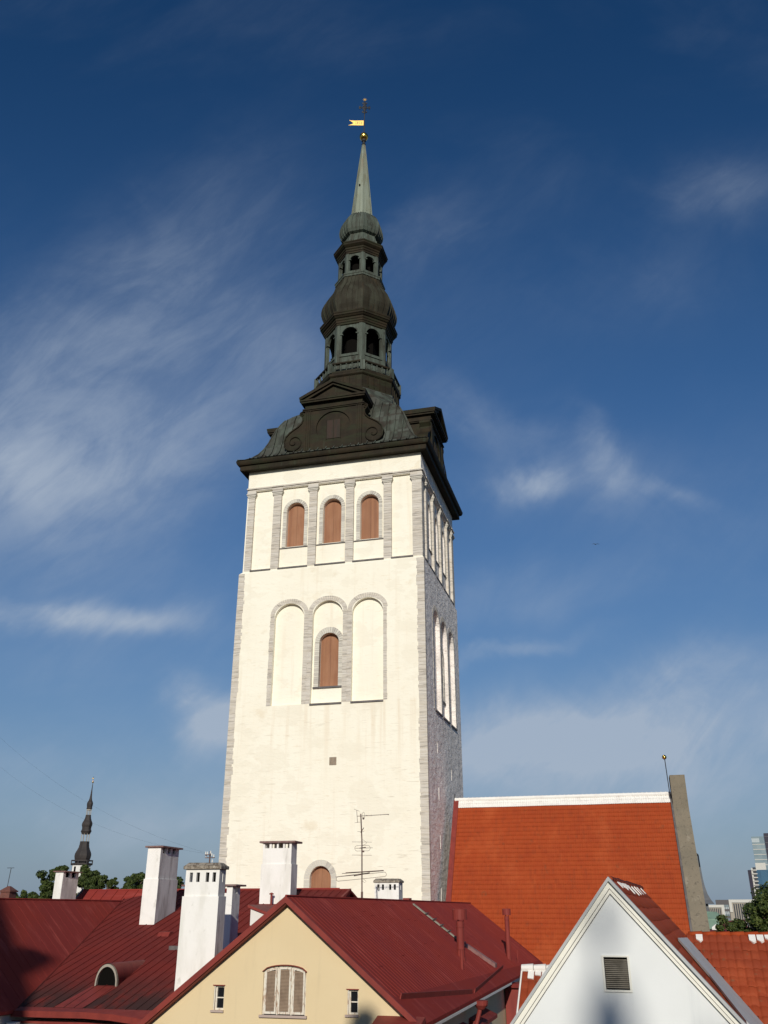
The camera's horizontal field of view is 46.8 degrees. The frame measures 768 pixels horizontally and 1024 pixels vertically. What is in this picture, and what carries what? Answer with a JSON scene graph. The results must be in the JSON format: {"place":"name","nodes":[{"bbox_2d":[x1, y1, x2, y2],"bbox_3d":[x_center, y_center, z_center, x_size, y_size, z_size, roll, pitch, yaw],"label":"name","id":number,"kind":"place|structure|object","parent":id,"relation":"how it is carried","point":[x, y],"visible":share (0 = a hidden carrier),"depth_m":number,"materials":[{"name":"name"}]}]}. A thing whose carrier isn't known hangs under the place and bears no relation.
{"place":"outdoors","nodes":[
{"label":"outdoors","id":0,"kind":"place"},
{"bbox_2d":[0,886,17,897],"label":"brick chimney house","id":1,"kind":"structure","parent":0,"point":[9,892],"depth_m":81.01,"materials":[{"name":"red brick"}]},
{"bbox_2d":[71,777,93,892],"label":"town hall tower","id":2,"kind":"structure","parent":0,"point":[82,854],"depth_m":262.45,"materials":[{"name":"black metal"}]},
{"bbox_2d":[52,871,339,899],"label":"red roof house","id":3,"kind":"structure","parent":0,"point":[65,884],"depth_m":56.83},
{"bbox_2d":[219,99,462,900],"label":"church tower","id":4,"kind":"structure","parent":0,"point":[345,698],"depth_m":70.93,"materials":[{"name":"paint"}]},
{"bbox_2d":[0,0,767,904],"label":"sky","id":5,"kind":"structure","parent":0,"point":[569,198],"materials":[{"name":"blue"}]},
{"bbox_2d":[446,755,709,964],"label":"church nave","id":6,"kind":"structure","parent":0,"point":[542,868],"depth_m":63.24,"materials":[{"name":"orange tile"}]},
{"bbox_2d":[510,876,767,1023],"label":"white house","id":7,"kind":"structure","parent":0,"point":[628,952],"depth_m":18.48,"materials":[{"name":"paint"}]},
{"bbox_2d":[697,854,713,910],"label":"slate spire","id":8,"kind":"structure","parent":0,"point":[708,900],"depth_m":361.83,"materials":[{"name":"grey stone"}]},
{"bbox_2d":[707,911,719,929],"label":"green roof house","id":9,"kind":"structure","parent":0,"point":[711,918],"depth_m":259.00,"materials":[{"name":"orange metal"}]},
{"bbox_2d":[708,905,725,917],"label":"office block","id":10,"kind":"structure","parent":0,"point":[720,909],"depth_m":431.54,"materials":[{"name":"white concrete"}]},
{"bbox_2d":[715,900,730,920],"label":"office block","id":11,"kind":"structure","parent":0,"point":[725,903],"depth_m":448.15,"materials":[{"name":"grey concrete"}]},
{"bbox_2d":[710,919,747,930],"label":"dark red roof house","id":12,"kind":"structure","parent":0,"point":[713,927],"depth_m":204.15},
{"bbox_2d":[729,899,753,926],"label":"office block","id":13,"kind":"structure","parent":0,"point":[736,909],"depth_m":446.00,"materials":[{"name":"white concrete"}]},
{"bbox_2d":[748,863,767,898],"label":"blue hotel","id":14,"kind":"structure","parent":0,"point":[758,876],"depth_m":517.23,"materials":[{"name":"concrete"}]},
{"bbox_2d":[751,836,767,869],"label":"glass tower","id":15,"kind":"structure","parent":0,"point":[759,849],"depth_m":783.29,"materials":[{"name":"glass"}]},
{"bbox_2d":[763,833,767,860],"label":"dark tower","id":16,"kind":"structure","parent":0,"point":[765,835],"depth_m":610.17,"materials":[{"name":"grey glass"}]},
{"label":"ground","id":17,"kind":"structure","parent":0,"visible":0},
{"bbox_2d":[16,890,39,898],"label":"linden tree","id":18,"kind":"object","parent":17,"relation":"on","point":[24,894],"visible":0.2,"depth_m":106.96,"materials":[{"name":"green plant"}]},
{"bbox_2d":[35,865,68,898],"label":"linden tree","id":19,"kind":"object","parent":17,"relation":"on","point":[46,888],"visible":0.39,"depth_m":108.28,"materials":[{"name":"green plant"}]},
{"bbox_2d":[76,864,107,895],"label":"linden tree","id":20,"kind":"object","parent":17,"relation":"on","point":[88,878],"visible":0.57,"depth_m":109.96,"materials":[{"name":"green plant"}]},
{"bbox_2d":[105,875,118,888],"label":"linden tree","id":21,"kind":"object","parent":17,"relation":"on","point":[110,883],"visible":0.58,"depth_m":110.57,"materials":[{"name":"green plant"}]},
{"bbox_2d":[120,872,144,888],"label":"linden tree","id":22,"kind":"object","parent":17,"relation":"on","point":[135,880],"visible":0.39,"depth_m":110.89,"materials":[{"name":"green plant"}]},
{"bbox_2d":[0,841,357,1023],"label":"red roof house","id":23,"kind":"structure","parent":17,"relation":"on","point":[75,961],"depth_m":33.72,"materials":[{"name":"paint"}]},
{"bbox_2d":[177,876,183,888],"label":"linden tree","id":24,"kind":"object","parent":17,"relation":"on","point":[180,882],"visible":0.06,"depth_m":111.83,"materials":[{"name":"green plant"}]},
{"bbox_2d":[137,863,542,1023],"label":"yellow house","id":25,"kind":"structure","parent":17,"relation":"on","point":[388,954],"depth_m":26.26,"materials":[{"name":"red paint"}]},
{"bbox_2d":[205,851,214,862],"bbox_3d":[-5.421,10.711,27.556,0.320,0.370,0.133,-6,-25,14],"label":"insulator bracket","id":26,"kind":"object","parent":25,"relation":"attached to","point":[210,855],"visible":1,"depth_m":27.57,"materials":[{"name":"white ceramic"}]},
{"bbox_2d":[210,985,224,1012],"bbox_3d":[-4.697,13.826,25.247,0.390,0.687,0.200,-6,-25,14],"label":"window","id":27,"kind":"structure","parent":25,"relation":"in","point":[218,1002],"depth_m":25.30,"materials":[{"name":"white paint"}]},
{"bbox_2d":[258,965,306,1018],"bbox_3d":[-2.785,13.400,24.854,1.400,1.312,0.200,-6,-25,14],"label":"window","id":28,"kind":"structure","parent":25,"relation":"in","point":[284,992],"depth_m":24.86,"materials":[{"name":"white paint"}]},
{"bbox_2d":[345,989,358,1016],"bbox_3d":[-0.858,13.428,24.298,0.380,0.677,0.200,-6,-25,14],"label":"window","id":29,"kind":"structure","parent":25,"relation":"in","point":[352,1007],"depth_m":24.35,"materials":[{"name":"white paint"}]},
{"bbox_2d":[336,810,388,899],"bbox_3d":[-0.820,12.728,33.040,2.053,3.196,0.564,-3,-24,7],"label":"tv antenna","id":30,"kind":"object","parent":25,"relation":"on","point":[362,851],"visible":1,"depth_m":32.87,"materials":[{"name":"grey metal"}]},
{"bbox_2d":[714,914,753,931],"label":"maple tree","id":31,"kind":"object","parent":17,"relation":"on","point":[736,925],"visible":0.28,"depth_m":118.47,"materials":[{"name":"green plant"}]},
{"bbox_2d":[742,881,767,931],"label":"maple tree","id":32,"kind":"object","parent":17,"relation":"on","point":[756,911],"visible":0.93,"depth_m":116.34,"materials":[{"name":"green plant"}]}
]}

